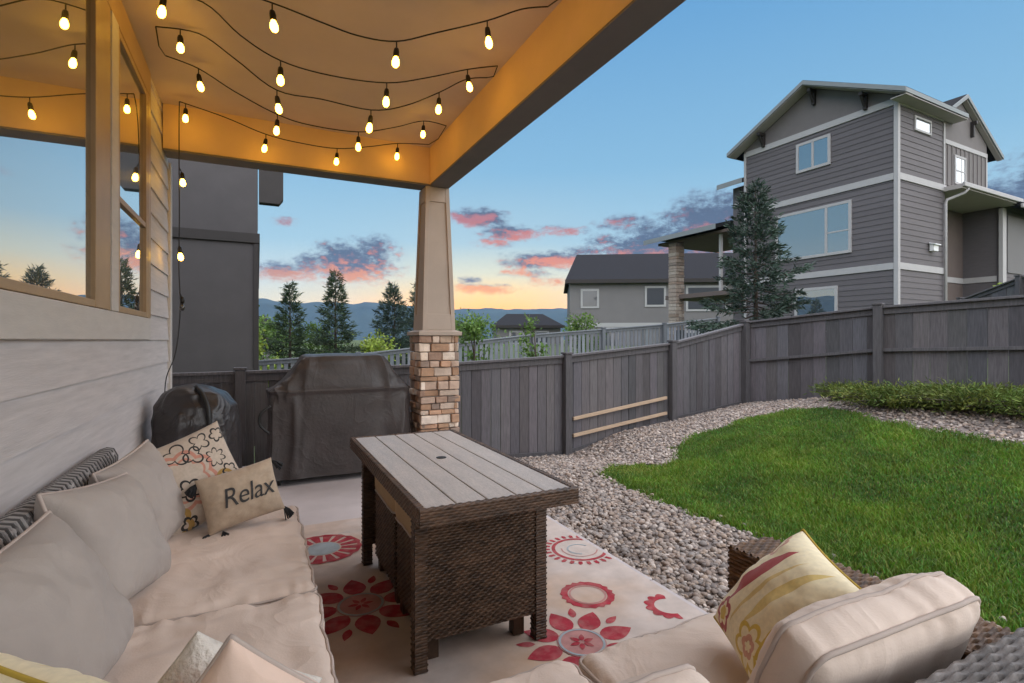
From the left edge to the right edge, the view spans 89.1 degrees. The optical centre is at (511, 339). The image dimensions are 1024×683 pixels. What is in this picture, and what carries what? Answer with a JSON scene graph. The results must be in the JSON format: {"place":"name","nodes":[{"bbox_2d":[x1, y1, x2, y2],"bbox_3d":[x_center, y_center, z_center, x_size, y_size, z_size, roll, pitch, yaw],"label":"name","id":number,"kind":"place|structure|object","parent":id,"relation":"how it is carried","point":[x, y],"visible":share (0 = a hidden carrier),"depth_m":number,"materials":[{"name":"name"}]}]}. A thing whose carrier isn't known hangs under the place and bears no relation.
{"place":"outdoors","nodes":[
{"label":"outdoors","id":0,"kind":"place"},
{"bbox_2d":[259,298,566,339],"bbox_3d":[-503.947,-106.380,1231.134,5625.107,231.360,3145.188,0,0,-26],"label":"hills","id":1,"kind":"structure","parent":0,"point":[362,315],"depth_m":2358.36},
{"bbox_2d":[243,466,708,613],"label":"patio","id":2,"kind":"structure","parent":0,"point":[322,499],"depth_m":4.24,"materials":[{"name":"concrete"}]},
{"bbox_2d":[151,383,241,467],"bbox_3d":[-2.274,0.805,3.729,0.627,0.994,0.610,0,0,-26],"label":"covered kettle grill","id":3,"kind":"object","parent":2,"relation":"on","point":[182,411],"visible":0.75,"depth_m":3.54,"materials":[{"name":"black plastic"}]},
{"bbox_2d":[258,353,410,485],"bbox_3d":[-1.699,0.712,5.050,1.386,1.173,0.579,0,0,-26],"label":"covered grill","id":4,"kind":"object","parent":2,"relation":"on","point":[323,408],"visible":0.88,"depth_m":4.79,"materials":[{"name":"grey fabric"}]},
{"bbox_2d":[303,517,703,682],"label":"rug","id":5,"kind":"object","parent":2,"relation":"on","point":[597,600],"visible":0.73,"depth_m":2.42,"materials":[{"name":"beige fabric"}]},
{"bbox_2d":[0,439,337,682],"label":"sofa","id":6,"kind":"object","parent":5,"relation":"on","point":[106,574],"visible":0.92,"depth_m":1.62,"materials":[{"name":"beige fabric"}]},
{"bbox_2d":[0,653,109,682],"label":"throw pillow","id":7,"kind":"object","parent":6,"relation":"on","point":[14,669],"visible":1,"depth_m":0.78,"materials":[{"name":"yellow fabric"}]},
{"bbox_2d":[157,421,238,534],"bbox_3d":[-1.514,0.665,2.452,0.223,0.520,0.538,0,0,42],"label":"throw pillow","id":8,"kind":"object","parent":6,"relation":"on","point":[202,453],"visible":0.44,"depth_m":2.43,"materials":[{"name":"fabric"}]},
{"bbox_2d":[184,458,293,538],"bbox_3d":[-1.256,0.749,2.423,0.440,0.347,0.190,0,0,-44],"label":"throw pillow","id":9,"kind":"object","parent":6,"relation":"on","point":[238,496],"visible":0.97,"depth_m":2.38,"materials":[{"name":"beige fabric"}]},
{"bbox_2d":[157,631,321,682],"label":"throw pillow","id":10,"kind":"object","parent":6,"relation":"on","point":[193,660],"visible":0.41,"depth_m":0.90,"materials":[{"name":"beige fabric"}]},
{"bbox_2d":[196,634,317,682],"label":"throw pillow","id":11,"kind":"object","parent":6,"relation":"on","point":[236,659],"visible":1,"depth_m":0.80,"materials":[{"name":"beige fabric"}]},
{"bbox_2d":[375,478,399,602],"bbox_3d":[-0.463,0.996,2.835,0.489,0.585,0.477,0,0,-26],"label":"ottoman","id":12,"kind":"object","parent":5,"relation":"on","point":[386,537],"visible":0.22,"depth_m":2.69,"materials":[{"name":"brown wicker"}]},
{"bbox_2d":[395,501,523,659],"bbox_3d":[-0.245,0.996,2.384,0.488,0.585,0.478,0,0,-26],"label":"ottoman","id":13,"kind":"object","parent":5,"relation":"on","point":[403,560],"visible":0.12,"depth_m":2.33,"materials":[{"name":"brown wicker"}]},
{"bbox_2d":[350,429,579,675],"bbox_3d":[-0.357,0.939,2.625,0.662,0.699,1.518,0,0,-26],"label":"patio table","id":14,"kind":"object","parent":5,"relation":"on","point":[474,509],"visible":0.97,"depth_m":2.14,"materials":[{"name":"brown wicker"}]},
{"bbox_2d":[490,537,1023,682],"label":"sofa section","id":15,"kind":"object","parent":5,"relation":"on","point":[931,627],"visible":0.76,"depth_m":1.11,"materials":[{"name":"beige fabric"}]},
{"bbox_2d":[713,529,861,677],"bbox_3d":[0.706,0.698,1.323,0.302,0.330,0.344,0,0,10],"label":"throw pillow","id":16,"kind":"object","parent":15,"relation":"on","point":[782,581],"visible":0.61,"depth_m":1.29,"materials":[{"name":"yellow fabric"}]},
{"bbox_2d":[254,340,1023,629],"bbox_3d":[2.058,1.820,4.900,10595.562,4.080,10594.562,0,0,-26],"label":"ground","id":17,"kind":"structure","parent":0,"point":[982,429],"depth_m":5.06,"materials":[{"name":"soil"}]},
{"bbox_2d":[168,158,282,445],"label":"neighbor house","id":18,"kind":"structure","parent":17,"relation":"on","point":[219,276],"depth_m":7.85,"materials":[{"name":"grey paint"}]},
{"bbox_2d":[259,316,275,359],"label":"bushy tree","id":19,"kind":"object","parent":17,"relation":"on","point":[265,320],"depth_m":30.77,"materials":[{"name":"plant"}]},
{"bbox_2d":[259,329,283,384],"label":"bushy tree","id":20,"kind":"object","parent":17,"relation":"on","point":[261,345],"visible":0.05,"depth_m":16.53,"materials":[{"name":"green plant"}]},
{"bbox_2d":[259,305,285,368],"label":"bushy tree","id":21,"kind":"object","parent":17,"relation":"on","point":[266,325],"visible":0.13,"depth_m":24.27,"materials":[{"name":"green plant"}]},
{"bbox_2d":[260,280,314,387],"bbox_3d":[-8.033,0.232,19.071,2.898,4.952,2.691,0,0,5],"label":"pine tree","id":22,"kind":"object","parent":17,"relation":"on","point":[293,305],"visible":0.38,"depth_m":18.84,"materials":[{"name":"green plant"}]},
{"bbox_2d":[259,319,348,369],"bbox_3d":[-9.161,0.773,22.895,3.430,3.437,4.136,0,0,41],"label":"bushy tree","id":23,"kind":"object","parent":17,"relation":"on","point":[314,325],"visible":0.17,"depth_m":22.89,"materials":[{"name":"green plant"}]},
{"bbox_2d":[301,269,364,353],"bbox_3d":[-6.938,0.052,20.512,3.046,5.935,3.906,0,0,-26],"label":"pine tree","id":24,"kind":"object","parent":17,"relation":"on","point":[326,312],"visible":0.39,"depth_m":20.36,"materials":[{"name":"green plant"}]},
{"bbox_2d":[0,0,685,517],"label":"house","id":25,"kind":"structure","parent":17,"relation":"on","point":[94,94],"depth_m":3.18,"materials":[{"name":"paint"}]},
{"bbox_2d":[0,0,109,309],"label":"window","id":26,"kind":"structure","parent":25,"relation":"in","point":[55,54],"depth_m":2.02,"materials":[{"name":"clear glass"}]},
{"bbox_2d":[119,29,147,317],"bbox_3d":[-2.357,-0.938,3.222,0.032,1.567,0.850,0,0,-26],"label":"window","id":27,"kind":"structure","parent":25,"relation":"in","point":[133,95],"depth_m":3.26,"materials":[{"name":"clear glass"}]},
{"bbox_2d":[155,0,557,391],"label":"string lights","id":28,"kind":"object","parent":25,"relation":"hanging from","point":[161,11],"visible":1,"depth_m":3.48,"materials":[{"name":"black rubber"}]},
{"bbox_2d":[352,329,406,364],"bbox_3d":[-5.765,1.020,20.723,2.941,2.965,3.049,0,0,-26],"label":"bushy tree","id":29,"kind":"object","parent":17,"relation":"on","point":[377,344],"visible":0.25,"depth_m":20.40,"materials":[{"name":"green plant"}]},
{"bbox_2d":[359,280,413,364],"bbox_3d":[-5.242,-0.010,22.876,3.454,5.321,3.096,0,0,-26],"label":"spruce tree","id":30,"kind":"object","parent":17,"relation":"on","point":[394,330],"visible":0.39,"depth_m":22.82,"materials":[{"name":"green plant"}]},
{"bbox_2d":[395,279,415,364],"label":"spruce tree","id":31,"kind":"object","parent":17,"relation":"on","point":[411,309],"visible":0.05,"depth_m":24.28,"materials":[{"name":"green plant"}]},
{"bbox_2d":[172,321,749,466],"bbox_3d":[-0.545,0.781,6.700,10.228,2.218,0.171,0,0,-26],"label":"fence","id":32,"kind":"object","parent":17,"relation":"on","point":[566,403],"visible":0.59,"depth_m":7.43,"materials":[{"name":"grey wood"}]},
{"bbox_2d":[456,320,490,360],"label":"sapling","id":33,"kind":"object","parent":17,"relation":"on","point":[473,331],"visible":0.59,"depth_m":11.36,"materials":[{"name":"green plant"}]},
{"bbox_2d":[455,307,521,360],"bbox_3d":[-1.942,0.064,25.657,4.062,3.362,4.065,0,0,-26],"label":"bushy tree","id":34,"kind":"object","parent":17,"relation":"on","point":[482,326],"visible":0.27,"depth_m":25.37,"materials":[{"name":"green plant"}]},
{"bbox_2d":[259,316,720,384],"bbox_3d":[-0.678,0.646,14.148,17.331,2.908,0.303,0,0,-25],"label":"fence","id":35,"kind":"object","parent":17,"relation":"on","point":[664,332],"visible":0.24,"depth_m":15.29,"materials":[{"name":"grey wood"}]},
{"bbox_2d":[493,314,564,343],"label":"house","id":36,"kind":"structure","parent":17,"relation":"on","point":[512,322],"depth_m":62.04,"materials":[{"name":"paint"}]},
{"bbox_2d":[509,331,523,343],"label":"window","id":37,"kind":"structure","parent":36,"relation":"in","point":[514,333],"depth_m":61.61,"materials":[{"name":"grey"}]},
{"bbox_2d":[535,331,548,343],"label":"window","id":38,"kind":"structure","parent":36,"relation":"in","point":[538,332],"depth_m":61.93,"materials":[{"name":"grey"}]},
{"bbox_2d":[516,313,550,356],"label":"sapling","id":39,"kind":"object","parent":17,"relation":"on","point":[526,351],"visible":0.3,"depth_m":11.59,"materials":[{"name":"green plant"}]},
{"bbox_2d":[562,312,606,352],"bbox_3d":[3.077,-0.105,22.090,1.904,2.214,2.408,0,0,33],"label":"bushy tree","id":40,"kind":"object","parent":17,"relation":"on","point":[578,325],"visible":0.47,"depth_m":21.99,"materials":[{"name":"green plant"}]},
{"bbox_2d":[564,253,732,345],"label":"house","id":41,"kind":"structure","parent":17,"relation":"on","point":[616,290],"depth_m":44.42,"materials":[{"name":"paint"}]},
{"bbox_2d":[581,289,598,307],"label":"window","id":42,"kind":"structure","parent":41,"relation":"in","point":[589,297],"depth_m":44.48,"materials":[{"name":"grey glass"}]},
{"bbox_2d":[606,327,618,345],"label":"window","id":43,"kind":"structure","parent":41,"relation":"in","point":[606,327],"depth_m":44.33,"materials":[{"name":"grey"}]},
{"bbox_2d":[645,286,665,306],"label":"window","id":44,"kind":"structure","parent":41,"relation":"in","point":[654,295],"depth_m":44.01,"materials":[{"name":"grey glass"}]},
{"bbox_2d":[686,285,726,310],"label":"window","id":45,"kind":"structure","parent":41,"relation":"in","point":[690,305],"depth_m":43.71,"materials":[{"name":"grey glass"}]},
{"bbox_2d":[683,177,816,333],"bbox_3d":[6.468,-1.607,13.967,4.168,5.494,3.491,0,0,-6],"label":"spruce tree","id":46,"kind":"object","parent":17,"relation":"on","point":[771,274],"visible":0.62,"depth_m":13.80,"materials":[{"name":"green plant"}]},
{"bbox_2d":[590,405,1023,631],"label":"lawn grass","id":47,"kind":"structure","parent":17,"relation":"on","point":[695,473],"depth_m":4.55,"materials":[{"name":"green plant"}]},
{"bbox_2d":[643,80,1023,339],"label":"tall house","id":48,"kind":"structure","parent":17,"relation":"on","point":[883,194],"depth_m":18.92,"materials":[{"name":"grey wood"}]},
{"bbox_2d":[796,133,830,173],"bbox_3d":[11.276,-6.960,19.488,0.055,1.120,1.310,0,0,-28],"label":"window","id":49,"kind":"structure","parent":48,"relation":"in","point":[815,153],"depth_m":19.44,"materials":[{"name":"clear glass"}]},
{"bbox_2d":[775,199,851,260],"bbox_3d":[11.245,-4.010,19.545,0.055,1.860,2.900,0,0,-28],"label":"window","id":50,"kind":"structure","parent":48,"relation":"in","point":[826,230],"depth_m":19.29,"materials":[{"name":"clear glass"}]},
{"bbox_2d":[794,285,837,315],"bbox_3d":[11.321,-1.130,19.404,0.055,1.660,1.620,0,0,-28],"label":"window","id":51,"kind":"structure","parent":48,"relation":"in","point":[825,299],"depth_m":19.23,"materials":[{"name":"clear glass"}]},
{"bbox_2d":[914,115,931,135],"bbox_3d":[14.013,-7.310,17.736,1.090,0.500,0.055,0,0,-28],"label":"window","id":52,"kind":"structure","parent":48,"relation":"in","point":[922,125],"depth_m":17.71,"materials":[{"name":"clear glass"}]},
{"bbox_2d":[954,154,965,183],"bbox_3d":[16.356,-6.175,18.984,0.860,1.050,0.055,0,0,-28],"label":"window","id":53,"kind":"structure","parent":48,"relation":"in","point":[957,159],"depth_m":18.95,"materials":[{"name":"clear glass"}]},
{"bbox_2d":[738,295,1023,401],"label":"fence","id":54,"kind":"object","parent":17,"relation":"on","point":[792,357],"visible":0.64,"depth_m":7.16,"materials":[{"name":"grey wood"}]},
{"bbox_2d":[931,383,1023,420],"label":"juniper shrub","id":55,"kind":"object","parent":17,"relation":"on","point":[1015,407],"visible":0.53,"depth_m":5.43,"materials":[{"name":"green plant"}]},
{"bbox_2d":[956,275,1023,357],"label":"fence","id":56,"kind":"object","parent":17,"relation":"on","point":[1013,287],"visible":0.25,"depth_m":11.92,"materials":[{"name":"grey wood"}]},
{"bbox_2d":[258,0,1023,309],"label":"sky","id":57,"kind":"structure","parent":0,"point":[636,153],"materials":[{"name":"blue"}]},
{"bbox_2d":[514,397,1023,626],"bbox_3d":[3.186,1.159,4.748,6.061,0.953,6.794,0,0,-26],"label":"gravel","id":58,"kind":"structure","parent":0,"point":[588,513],"depth_m":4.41,"materials":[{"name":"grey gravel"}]},
{"bbox_2d":[804,376,902,400],"bbox_3d":[4.860,0.701,7.208,1.109,0.367,1.272,0,0,-26],"label":"juniper shrub","id":59,"kind":"object","parent":58,"relation":"on","point":[821,388],"visible":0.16,"depth_m":7.35,"materials":[{"name":"green plant"}]},
{"bbox_2d":[819,378,978,415],"bbox_3d":[4.824,0.680,6.536,1.670,0.409,1.762,0,0,-26],"label":"juniper shrub","id":60,"kind":"object","parent":58,"relation":"on","point":[876,395],"visible":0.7,"depth_m":6.33,"materials":[{"name":"green plant"}]},
{"bbox_2d":[883,375,1023,418],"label":"juniper shrub","id":61,"kind":"object","parent":58,"relation":"on","point":[988,392],"visible":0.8,"depth_m":5.76,"materials":[{"name":"green plant"}]}
]}

